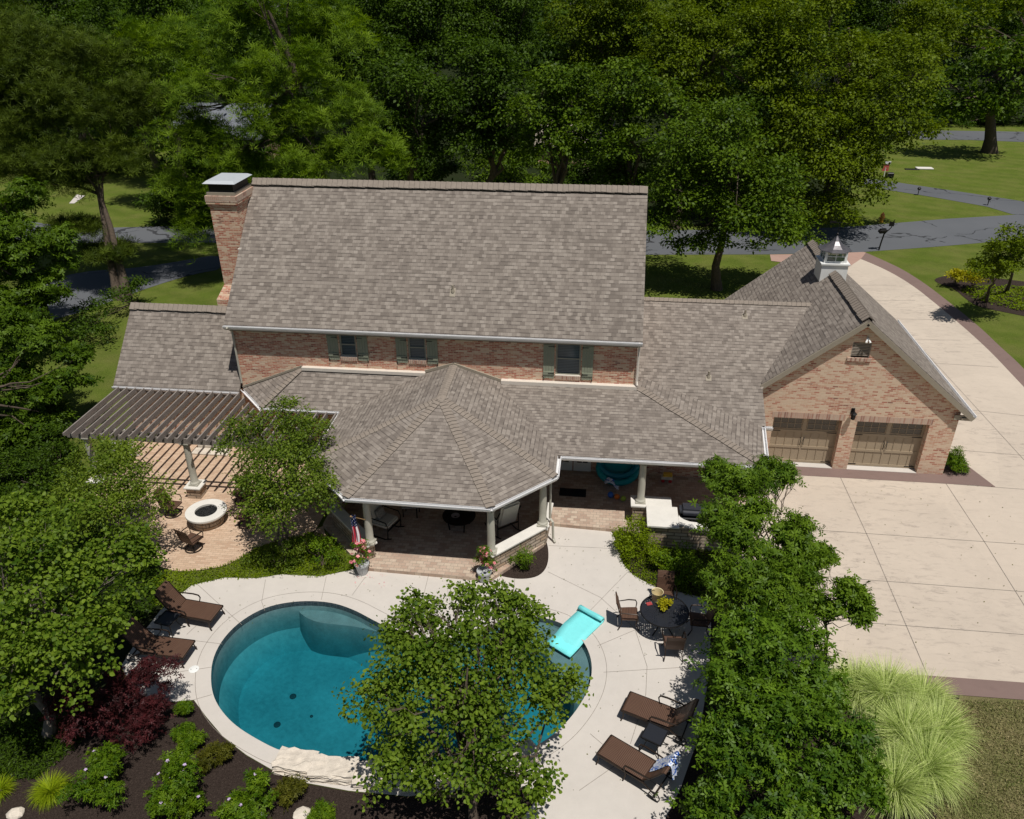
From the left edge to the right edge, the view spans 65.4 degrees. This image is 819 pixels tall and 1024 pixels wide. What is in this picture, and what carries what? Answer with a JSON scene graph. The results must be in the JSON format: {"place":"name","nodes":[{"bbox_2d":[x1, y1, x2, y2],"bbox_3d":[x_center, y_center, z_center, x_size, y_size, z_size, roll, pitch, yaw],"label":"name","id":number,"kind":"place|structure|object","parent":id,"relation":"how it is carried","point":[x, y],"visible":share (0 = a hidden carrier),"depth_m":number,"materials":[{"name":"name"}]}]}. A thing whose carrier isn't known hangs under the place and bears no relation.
{"place":"outdoors","nodes":[
{"label":"outdoors","id":0,"kind":"place"},
{"bbox_2d":[24,767,74,811],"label":"golden grass","id":1,"kind":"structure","parent":0,"point":[47,789],"depth_m":18.18,"materials":[{"name":"green plant"}]},
{"bbox_2d":[40,256,220,319],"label":"side street","id":2,"kind":"structure","parent":0,"point":[89,283],"depth_m":49.72,"materials":[{"name":"grey asphalt"}]},
{"bbox_2d":[69,441,329,570],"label":"brick patio","id":3,"kind":"structure","parent":0,"point":[227,540],"depth_m":27.68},
{"bbox_2d":[62,386,336,504],"bbox_3d":[-10.921,1.345,29.300,9.250,2.660,3.632,3,29,6],"label":"pergola","id":4,"kind":"object","parent":3,"relation":"on","point":[195,487],"visible":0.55,"depth_m":28.53,"materials":[{"name":"brown wood"}]},
{"bbox_2d":[185,499,226,530],"bbox_3d":[-10.436,3.653,27.310,1.370,0.488,1.370,3,29,6],"label":"fire pit","id":5,"kind":"object","parent":3,"relation":"on","point":[206,515],"visible":1,"depth_m":27.09,"materials":[{"name":"stone"}]},
{"bbox_2d":[0,17,1023,810],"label":"ground","id":6,"kind":"structure","parent":0,"point":[962,165],"depth_m":52.56,"materials":[{"name":"green plant"}]},
{"bbox_2d":[0,173,83,333],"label":"maple tree","id":7,"kind":"object","parent":6,"relation":"on","point":[18,258],"visible":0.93,"depth_m":38.86,"materials":[{"name":"green plant"}]},
{"bbox_2d":[0,0,120,179],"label":"dark tree","id":8,"kind":"object","parent":6,"relation":"on","point":[62,10],"visible":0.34,"depth_m":63.92,"materials":[{"name":"green plant"}]},
{"bbox_2d":[0,409,166,778],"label":"shaded bed","id":9,"kind":"object","parent":6,"relation":"on","point":[121,653],"visible":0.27,"depth_m":21.88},
{"bbox_2d":[0,441,69,503],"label":"dark shrub","id":10,"kind":"object","parent":9,"relation":"on","point":[36,490],"visible":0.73,"depth_m":28.63,"materials":[{"name":"green plant"}]},
{"bbox_2d":[0,420,84,477],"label":"dark shrub","id":11,"kind":"object","parent":9,"relation":"on","point":[55,443],"visible":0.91,"depth_m":29.42,"materials":[{"name":"green plant"}]},
{"bbox_2d":[0,301,104,462],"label":"maple tree","id":12,"kind":"object","parent":9,"relation":"on","point":[19,380],"visible":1,"depth_m":31.48,"materials":[{"name":"green plant"}]},
{"bbox_2d":[0,426,164,640],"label":"undergrowth","id":13,"kind":"object","parent":9,"relation":"on","point":[16,479],"visible":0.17,"depth_m":25.93,"materials":[{"name":"green plant"}]},
{"bbox_2d":[0,488,167,740],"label":"redbud tree","id":14,"kind":"object","parent":9,"relation":"on","point":[32,657],"visible":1,"depth_m":18.54,"materials":[{"name":"green plant"}]},
{"bbox_2d":[41,432,185,551],"bbox_3d":[-12.415,2.980,25.258,4.654,3.922,4.130,3,29,6],"label":"crape myrtle","id":15,"kind":"object","parent":9,"relation":"on","point":[110,460],"visible":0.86,"depth_m":24.50,"materials":[{"name":"green plant"}]},
{"bbox_2d":[0,0,180,301],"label":"pine tree","id":16,"kind":"object","parent":6,"relation":"on","point":[46,62],"visible":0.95,"depth_m":43.79,"materials":[{"name":"green plant"}]},
{"bbox_2d":[57,274,153,342],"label":"dark shrub","id":17,"kind":"object","parent":6,"relation":"on","point":[135,282],"visible":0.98,"depth_m":41.66,"materials":[{"name":"green plant"}]},
{"bbox_2d":[57,119,172,171],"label":"understorey tree","id":18,"kind":"object","parent":6,"relation":"on","point":[91,130],"visible":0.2,"depth_m":75.00,"materials":[{"name":"green plant"}]},
{"bbox_2d":[84,32,181,203],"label":"dark tree","id":19,"kind":"object","parent":6,"relation":"on","point":[161,75],"visible":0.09,"depth_m":58.39,"materials":[{"name":"green plant"}]},
{"bbox_2d":[70,0,205,175],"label":"dark tree","id":20,"kind":"object","parent":6,"relation":"on","point":[174,5],"visible":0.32,"depth_m":62.09,"materials":[{"name":"green plant"}]},
{"bbox_2d":[132,169,190,226],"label":"dark tree","id":21,"kind":"object","parent":6,"relation":"on","point":[164,210],"visible":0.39,"depth_m":59.13,"materials":[{"name":"green plant"}]},
{"bbox_2d":[151,532,354,606],"bbox_3d":[-8.130,4.907,25.396,6.318,0.210,2.444,-8,30,-14],"label":"ground cover","id":22,"kind":"object","parent":6,"relation":"on","point":[182,579],"visible":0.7,"depth_m":25.16,"materials":[{"name":"green plant"}]},
{"bbox_2d":[91,0,416,264],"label":"bald cypress","id":23,"kind":"object","parent":6,"relation":"on","point":[301,114],"visible":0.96,"depth_m":44.34,"materials":[{"name":"green plant"}]},
{"bbox_2d":[0,692,538,818],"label":"mulch bed","id":24,"kind":"object","parent":6,"relation":"on","point":[141,765],"visible":0.47,"depth_m":18.29,"materials":[{"name":"brown soil"}]},
{"bbox_2d":[0,712,87,781],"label":"shrub","id":25,"kind":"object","parent":24,"relation":"on","point":[17,741],"depth_m":19.38,"materials":[{"name":"green plant"}]},
{"bbox_2d":[54,740,127,810],"bbox_3d":[-9.318,8.370,18.096,1.598,1.129,1.722,3,29,6],"label":"hibiscus","id":26,"kind":"object","parent":24,"relation":"on","point":[103,787],"visible":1,"depth_m":17.88,"materials":[{"name":"green plant"}]},
{"bbox_2d":[32,653,185,753],"bbox_3d":[-9.968,7.119,19.780,3.645,1.723,2.664,3,29,6],"label":"red maple","id":27,"kind":"object","parent":24,"relation":"on","point":[142,713],"visible":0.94,"depth_m":19.34,"materials":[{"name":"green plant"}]},
{"bbox_2d":[143,746,211,818],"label":"hibiscus","id":28,"kind":"object","parent":24,"relation":"on","point":[176,784],"visible":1,"depth_m":17.66,"materials":[{"name":"green plant"}]},
{"bbox_2d":[193,739,235,774],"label":"bush","id":29,"kind":"object","parent":24,"relation":"on","point":[220,751],"visible":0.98,"depth_m":18.87,"materials":[{"name":"green plant"}]},
{"bbox_2d":[210,767,280,818],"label":"hibiscus","id":30,"kind":"object","parent":24,"relation":"on","point":[241,805],"visible":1,"depth_m":17.53,"materials":[{"name":"green plant"}]},
{"bbox_2d":[271,773,308,814],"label":"bush","id":31,"kind":"object","parent":24,"relation":"on","point":[292,788],"visible":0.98,"depth_m":18.05,"materials":[{"name":"green plant"}]},
{"bbox_2d":[331,569,593,818],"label":"redbud tree","id":32,"kind":"object","parent":24,"relation":"on","point":[432,669],"visible":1,"depth_m":17.01,"materials":[{"name":"green plant"}]},
{"bbox_2d":[239,535,308,570],"bbox_3d":[-7.476,4.499,25.348,2.231,0.953,1.443,3,29,6],"label":"shrub","id":33,"kind":"object","parent":6,"relation":"on","point":[279,548],"visible":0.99,"depth_m":25.15,"materials":[{"name":"green plant"}]},
{"bbox_2d":[205,391,347,554],"bbox_3d":[-7.204,2.391,25.251,4.255,4.897,4.704,-13,31,-22],"label":"crape myrtle","id":34,"kind":"object","parent":6,"relation":"on","point":[296,447],"visible":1,"depth_m":24.41,"materials":[{"name":"green plant"}]},
{"bbox_2d":[297,531,346,567],"bbox_3d":[-6.183,4.472,25.191,1.779,1.126,1.226,14,32,25],"label":"shrub","id":35,"kind":"object","parent":6,"relation":"on","point":[317,540],"visible":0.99,"depth_m":25.13,"materials":[{"name":"green plant"}]},
{"bbox_2d":[329,496,376,559],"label":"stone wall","id":36,"kind":"structure","parent":6,"relation":"on","point":[341,521],"depth_m":26.29,"materials":[{"name":"stone"}]},
{"bbox_2d":[335,47,482,180],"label":"dark tree","id":37,"kind":"object","parent":6,"relation":"on","point":[399,78],"visible":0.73,"depth_m":47.46,"materials":[{"name":"green plant"}]},
{"bbox_2d":[122,526,710,818],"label":"pool deck","id":38,"kind":"structure","parent":6,"relation":"on","point":[599,569],"depth_m":22.11,"materials":[{"name":"concrete"}]},
{"bbox_2d":[119,617,196,667],"bbox_3d":[-9.678,6.360,21.834,1.755,0.999,0.797,4,29,9],"label":"chaise longue","id":39,"kind":"object","parent":38,"relation":"on","point":[140,637],"visible":0.97,"depth_m":21.84,"materials":[{"name":"brown metal"}]},
{"bbox_2d":[153,580,224,630],"bbox_3d":[-9.353,5.662,23.108,1.755,0.999,0.797,6,29,12],"label":"chaise longue","id":40,"kind":"object","parent":38,"relation":"on","point":[169,596],"visible":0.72,"depth_m":23.12,"materials":[{"name":"brown metal"}]},
{"bbox_2d":[271,746,319,777],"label":"stone block","id":41,"kind":"structure","parent":38,"relation":"on","point":[292,761],"depth_m":18.76,"materials":[{"name":"stone"}]},
{"bbox_2d":[307,753,358,785],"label":"stone block","id":42,"kind":"structure","parent":38,"relation":"on","point":[334,770],"depth_m":18.55,"materials":[{"name":"stone"}]},
{"bbox_2d":[211,601,591,762],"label":"swimming pool","id":43,"kind":"structure","parent":38,"relation":"in","point":[280,672],"depth_m":22.99,"materials":[{"name":"liquid"}]},
{"bbox_2d":[501,543,547,578],"bbox_3d":[0.402,4.648,25.866,1.929,0.001,2.717,15,32,26],"label":"mulch bed","id":44,"kind":"object","parent":38,"relation":"on","point":[537,567],"visible":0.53,"depth_m":25.18,"materials":[{"name":"brown soil"}]},
{"bbox_2d":[547,605,604,657],"bbox_3d":[1.825,6.295,22.785,0.843,0.341,1.666,22,36,35],"label":"pool float","id":45,"kind":"object","parent":38,"relation":"on","point":[578,626],"visible":0.98,"depth_m":22.78,"materials":[{"name":"teal plastic"}]},
{"bbox_2d":[595,734,674,801],"bbox_3d":[2.876,8.105,18.495,1.755,0.999,0.797,20,34,32],"label":"chaise longue","id":46,"kind":"object","parent":38,"relation":"on","point":[626,758],"visible":0.94,"depth_m":18.59,"materials":[{"name":"brown wicker"}]},
{"bbox_2d":[620,691,698,745],"bbox_3d":[3.639,7.421,19.737,1.755,0.999,0.797,14,32,24],"label":"chaise longue","id":47,"kind":"object","parent":38,"relation":"on","point":[642,707],"visible":0.91,"depth_m":19.78,"materials":[{"name":"brown metal"}]},
{"bbox_2d":[640,594,688,635],"bbox_3d":[4.301,5.977,22.648,1.380,0.729,1.380,3,29,6],"label":"dining table","id":48,"kind":"object","parent":38,"relation":"on","point":[663,619],"visible":0.95,"depth_m":22.38,"materials":[{"name":"grey metal"}]},
{"bbox_2d":[382,155,463,181],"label":"understorey tree","id":49,"kind":"object","parent":6,"relation":"on","point":[442,170],"visible":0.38,"depth_m":54.62,"materials":[{"name":"green plant"}]},
{"bbox_2d":[416,29,544,182],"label":"dark tree","id":50,"kind":"object","parent":6,"relation":"on","point":[501,65],"visible":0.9,"depth_m":48.30,"materials":[{"name":"green plant"}]},
{"bbox_2d":[323,470,745,580],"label":"porch floor","id":51,"kind":"structure","parent":6,"relation":"on","point":[427,542],"depth_m":27.04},
{"bbox_2d":[484,500,521,538],"bbox_3d":[-0.295,3.435,26.373,0.834,1.388,1.117,-17,33,-27],"label":"lounge chair","id":52,"kind":"object","parent":51,"relation":"on","point":[505,515],"visible":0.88,"depth_m":26.01,"materials":[{"name":"grey fabric"}]},
{"bbox_2d":[489,523,549,569],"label":"stone wall","id":53,"kind":"structure","parent":51,"relation":"on","point":[534,536],"depth_m":25.31,"materials":[{"name":"stone"}]},
{"bbox_2d":[596,462,639,485],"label":"kiddie pool","id":54,"kind":"structure","parent":51,"relation":"on","point":[622,474],"depth_m":28.75,"materials":[{"name":"teal plastic"}]},
{"bbox_2d":[631,495,730,552],"bbox_3d":[5.619,3.771,26.471,3.360,0.930,1.770,3,29,6],"label":"outdoor counter","id":55,"kind":"object","parent":51,"relation":"on","point":[667,523],"visible":0.7,"depth_m":25.88,"materials":[{"name":"stone"}]},
{"bbox_2d":[112,173,976,555],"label":"brick house","id":56,"kind":"structure","parent":6,"relation":"on","point":[490,349],"depth_m":28.94,"materials":[{"name":"brick"}]},
{"bbox_2d":[555,344,581,379],"bbox_3d":[2.006,-1.738,28.431,0.920,1.440,0.157,3,29,6],"label":"window","id":57,"kind":"structure","parent":56,"relation":"in","point":[568,357],"depth_m":28.53,"materials":[{"name":"glass"}]},
{"bbox_2d":[768,417,839,463],"bbox_3d":[10.918,1.112,30.034,2.440,2.060,0.122,3,29,6],"label":"garage door","id":58,"kind":"structure","parent":56,"relation":"in","point":[796,439],"depth_m":30.06,"materials":[{"name":"brown wood"}]},
{"bbox_2d":[848,421,925,467],"bbox_3d":[13.908,1.264,29.721,2.520,2.060,0.122,3,29,6],"label":"garage door","id":59,"kind":"structure","parent":56,"relation":"in","point":[880,444],"depth_m":29.76,"materials":[{"name":"brown wood"}]},
{"bbox_2d":[488,60,617,183],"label":"dark tree","id":60,"kind":"object","parent":6,"relation":"on","point":[559,136],"visible":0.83,"depth_m":46.49,"materials":[{"name":"green plant"}]},
{"bbox_2d":[545,143,638,184],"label":"understorey tree","id":61,"kind":"object","parent":6,"relation":"on","point":[574,168],"visible":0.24,"depth_m":54.69,"materials":[{"name":"green plant"}]},
{"bbox_2d":[567,56,700,191],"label":"dark tree","id":62,"kind":"object","parent":6,"relation":"on","point":[619,170],"visible":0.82,"depth_m":46.03,"materials":[{"name":"green plant"}]},
{"bbox_2d":[635,93,829,290],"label":"pear tree","id":63,"kind":"object","parent":6,"relation":"on","point":[783,229],"visible":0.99,"depth_m":43.35,"materials":[{"name":"green plant"}]},
{"bbox_2d":[612,532,959,818],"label":"shaded bed","id":64,"kind":"object","parent":6,"relation":"on","point":[692,774],"visible":0.17,"depth_m":18.91,"materials":[{"name":"green plant"}]},
{"bbox_2d":[610,513,672,568],"bbox_3d":[4.085,4.228,25.433,1.663,1.217,2.334,-11,30,-19],"label":"shrub","id":65,"kind":"object","parent":64,"relation":"on","point":[636,537],"visible":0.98,"depth_m":25.45,"materials":[{"name":"green plant"}]},
{"bbox_2d":[612,531,738,597],"bbox_3d":[5.097,4.866,25.310,4.421,0.215,2.845,8,30,15],"label":"ground cover","id":66,"kind":"object","parent":64,"relation":"on","point":[703,554],"visible":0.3,"depth_m":25.19,"materials":[{"name":"green plant"}]},
{"bbox_2d":[653,540,709,588],"bbox_3d":[5.312,4.742,24.595,1.940,1.104,1.739,3,29,6],"label":"shrub","id":67,"kind":"object","parent":64,"relation":"on","point":[679,559],"visible":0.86,"depth_m":24.46,"materials":[{"name":"green plant"}]},
{"bbox_2d":[687,453,840,650],"bbox_3d":[6.622,4.378,21.667,3.906,4.769,6.362,3,29,6],"label":"tree","id":68,"kind":"object","parent":64,"relation":"on","point":[770,577],"visible":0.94,"depth_m":20.84,"materials":[{"name":"green plant"}]},
{"bbox_2d":[683,599,855,744],"bbox_3d":[5.928,6.568,18.673,3.932,3.764,4.101,3,29,6],"label":"laurel tree","id":69,"kind":"object","parent":64,"relation":"on","point":[759,642],"visible":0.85,"depth_m":18.10,"materials":[{"name":"green plant"}]},
{"bbox_2d":[654,680,893,818],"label":"laurel tree","id":70,"kind":"object","parent":64,"relation":"on","point":[849,771],"visible":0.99,"depth_m":16.43,"materials":[{"name":"green plant"}]},
{"bbox_2d":[825,650,892,720],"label":"maiden grass","id":71,"kind":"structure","parent":64,"relation":"on","point":[856,699],"depth_m":20.30,"materials":[{"name":"green plant"}]},
{"bbox_2d":[848,650,932,722],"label":"maiden grass","id":72,"kind":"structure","parent":64,"relation":"on","point":[886,673],"depth_m":20.18,"materials":[{"name":"green plant"}]},
{"bbox_2d":[851,737,947,818],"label":"maiden grass","id":73,"kind":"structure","parent":64,"relation":"on","point":[897,794],"depth_m":17.73,"materials":[{"name":"green plant"}]},
{"bbox_2d":[851,687,964,769],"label":"maiden grass","id":74,"kind":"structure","parent":64,"relation":"on","point":[887,720],"depth_m":19.12,"materials":[{"name":"green plant"}]},
{"bbox_2d":[884,659,964,727],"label":"maiden grass","id":75,"kind":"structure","parent":64,"relation":"on","point":[929,690],"depth_m":20.07,"materials":[{"name":"green plant"}]},
{"bbox_2d":[880,721,980,813],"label":"maiden grass","id":76,"kind":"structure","parent":64,"relation":"on","point":[944,773],"depth_m":18.22,"materials":[{"name":"green plant"}]},
{"bbox_2d":[894,689,986,769],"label":"maiden grass","id":77,"kind":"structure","parent":64,"relation":"on","point":[954,724],"depth_m":19.15,"materials":[{"name":"green plant"}]},
{"bbox_2d":[695,0,961,227],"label":"oak tree","id":78,"kind":"object","parent":6,"relation":"on","point":[802,112],"visible":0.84,"depth_m":53.17,"materials":[{"name":"green plant"}]},
{"bbox_2d":[789,538,883,656],"bbox_3d":[7.979,5.425,21.015,2.206,3.450,2.978,-11,30,-18],"label":"young tree","id":79,"kind":"object","parent":6,"relation":"on","point":[860,608],"visible":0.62,"depth_m":19.86,"materials":[{"name":"green plant"}]},
{"bbox_2d":[795,465,994,486],"bbox_3d":[12.827,1.728,31.066,10.000,0.001,3.550,3,29,6],"label":"garage border","id":80,"kind":"object","parent":6,"relation":"on","point":[950,476],"visible":0.46,"depth_m":29.69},
{"bbox_2d":[861,253,1023,385],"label":"driveway border","id":81,"kind":"object","parent":6,"relation":"on","point":[1014,367],"visible":1,"depth_m":43.36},
{"bbox_2d":[911,674,1023,699],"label":"drive edge border","id":82,"kind":"object","parent":6,"relation":"on","point":[989,688],"depth_m":20.90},
{"bbox_2d":[923,31,1023,153],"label":"lawn oak","id":83,"kind":"object","parent":6,"relation":"on","point":[993,103],"visible":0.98,"depth_m":76.86,"materials":[{"name":"green plant"}]},
{"bbox_2d":[19,214,1023,254],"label":"street","id":84,"kind":"structure","parent":0,"point":[931,233],"depth_m":56.88,"materials":[{"name":"grey asphalt"}]},
{"bbox_2d":[40,28,1023,140],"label":"woodland floor","id":85,"kind":"structure","parent":0,"point":[446,71],"depth_m":129.79,"materials":[{"name":"green plant"}]},
{"bbox_2d":[2,0,1023,172],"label":"woodland","id":86,"kind":"object","parent":85,"relation":"on","point":[1012,27],"visible":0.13,"depth_m":87.68,"materials":[{"name":"green plant"}]},
{"bbox_2d":[796,0,910,69],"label":"dark tree","id":87,"kind":"object","parent":85,"relation":"on","point":[861,17],"visible":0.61,"depth_m":94.18,"materials":[{"name":"green plant"}]},
{"bbox_2d":[842,21,947,126],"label":"understorey tree","id":88,"kind":"object","parent":85,"relation":"on","point":[883,37],"visible":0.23,"depth_m":90.30,"materials":[{"name":"green plant"}]},
{"bbox_2d":[881,0,969,117],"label":"dark tree","id":89,"kind":"object","parent":85,"relation":"on","point":[931,12],"visible":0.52,"depth_m":95.69,"materials":[{"name":"green plant"}]},
{"bbox_2d":[907,0,1023,63],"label":"tree","id":90,"kind":"object","parent":85,"relation":"on","point":[994,12],"visible":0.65,"depth_m":99.99,"materials":[{"name":"green plant"}]},
{"bbox_2d":[265,115,850,225],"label":"woodland floor","id":91,"kind":"structure","parent":0,"point":[458,177],"depth_m":75.88,"materials":[{"name":"green plant"}]},
{"bbox_2d":[301,20,422,179],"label":"dark tree","id":92,"kind":"object","parent":91,"relation":"on","point":[385,44],"visible":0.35,"depth_m":54.31,"materials":[{"name":"green plant"}]},
{"bbox_2d":[331,0,478,180],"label":"dark tree","id":93,"kind":"object","parent":91,"relation":"on","point":[411,10],"visible":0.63,"depth_m":56.52,"materials":[{"name":"green plant"}]},
{"bbox_2d":[428,0,571,159],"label":"dark tree","id":94,"kind":"object","parent":91,"relation":"on","point":[490,23],"visible":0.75,"depth_m":57.12,"materials":[{"name":"green plant"}]},
{"bbox_2d":[457,145,552,183],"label":"understorey tree","id":95,"kind":"object","parent":91,"relation":"on","point":[512,166],"visible":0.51,"depth_m":57.22,"materials":[{"name":"green plant"}]},
{"bbox_2d":[538,0,676,184],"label":"oak tree","id":96,"kind":"object","parent":91,"relation":"on","point":[601,30],"visible":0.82,"depth_m":58.73,"materials":[{"name":"green plant"}]},
{"bbox_2d":[628,2,758,229],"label":"oak tree","id":97,"kind":"object","parent":91,"relation":"on","point":[687,52],"visible":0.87,"depth_m":52.14,"materials":[{"name":"green plant"}]},
{"bbox_2d":[665,0,775,154],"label":"oak tree","id":98,"kind":"object","parent":91,"relation":"on","point":[724,4],"visible":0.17,"depth_m":62.56,"materials":[{"name":"green plant"}]},
{"bbox_2d":[732,259,1023,681],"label":"driveway","id":99,"kind":"structure","parent":0,"point":[919,511],"depth_m":26.66,"materials":[{"name":"concrete"}]},
{"bbox_2d":[862,179,1023,213],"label":"neighbour driveway","id":100,"kind":"structure","parent":0,"point":[1010,206],"depth_m":66.15,"materials":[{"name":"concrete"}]},
{"bbox_2d":[908,130,1023,141],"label":"street","id":101,"kind":"structure","parent":0,"point":[1001,136],"depth_m":90.57,"materials":[{"name":"grey asphalt"}]},
{"bbox_2d":[930,695,1023,818],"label":"dry lawn","id":102,"kind":"structure","parent":0,"point":[972,699],"depth_m":18.91,"materials":[{"name":"green plant"}]},
{"bbox_2d":[935,276,1023,315],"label":"mulch bed","id":103,"kind":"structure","parent":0,"point":[954,285],"depth_m":46.74,"materials":[{"name":"brown soil"}]},
{"bbox_2d":[961,283,1023,309],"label":"ground cover","id":104,"kind":"object","parent":103,"relation":"on","point":[996,296],"visible":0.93,"depth_m":46.00,"materials":[{"name":"green plant"}]},
{"bbox_2d":[963,248,1023,302],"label":"lawn tree","id":105,"kind":"object","parent":103,"relation":"on","point":[998,266],"visible":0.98,"depth_m":40.85,"materials":[{"name":"green plant"}]},
{"bbox_2d":[981,221,1023,291],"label":"lawn tree","id":106,"kind":"object","parent":103,"relation":"on","point":[1013,245],"visible":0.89,"depth_m":40.37,"materials":[{"name":"green plant"}]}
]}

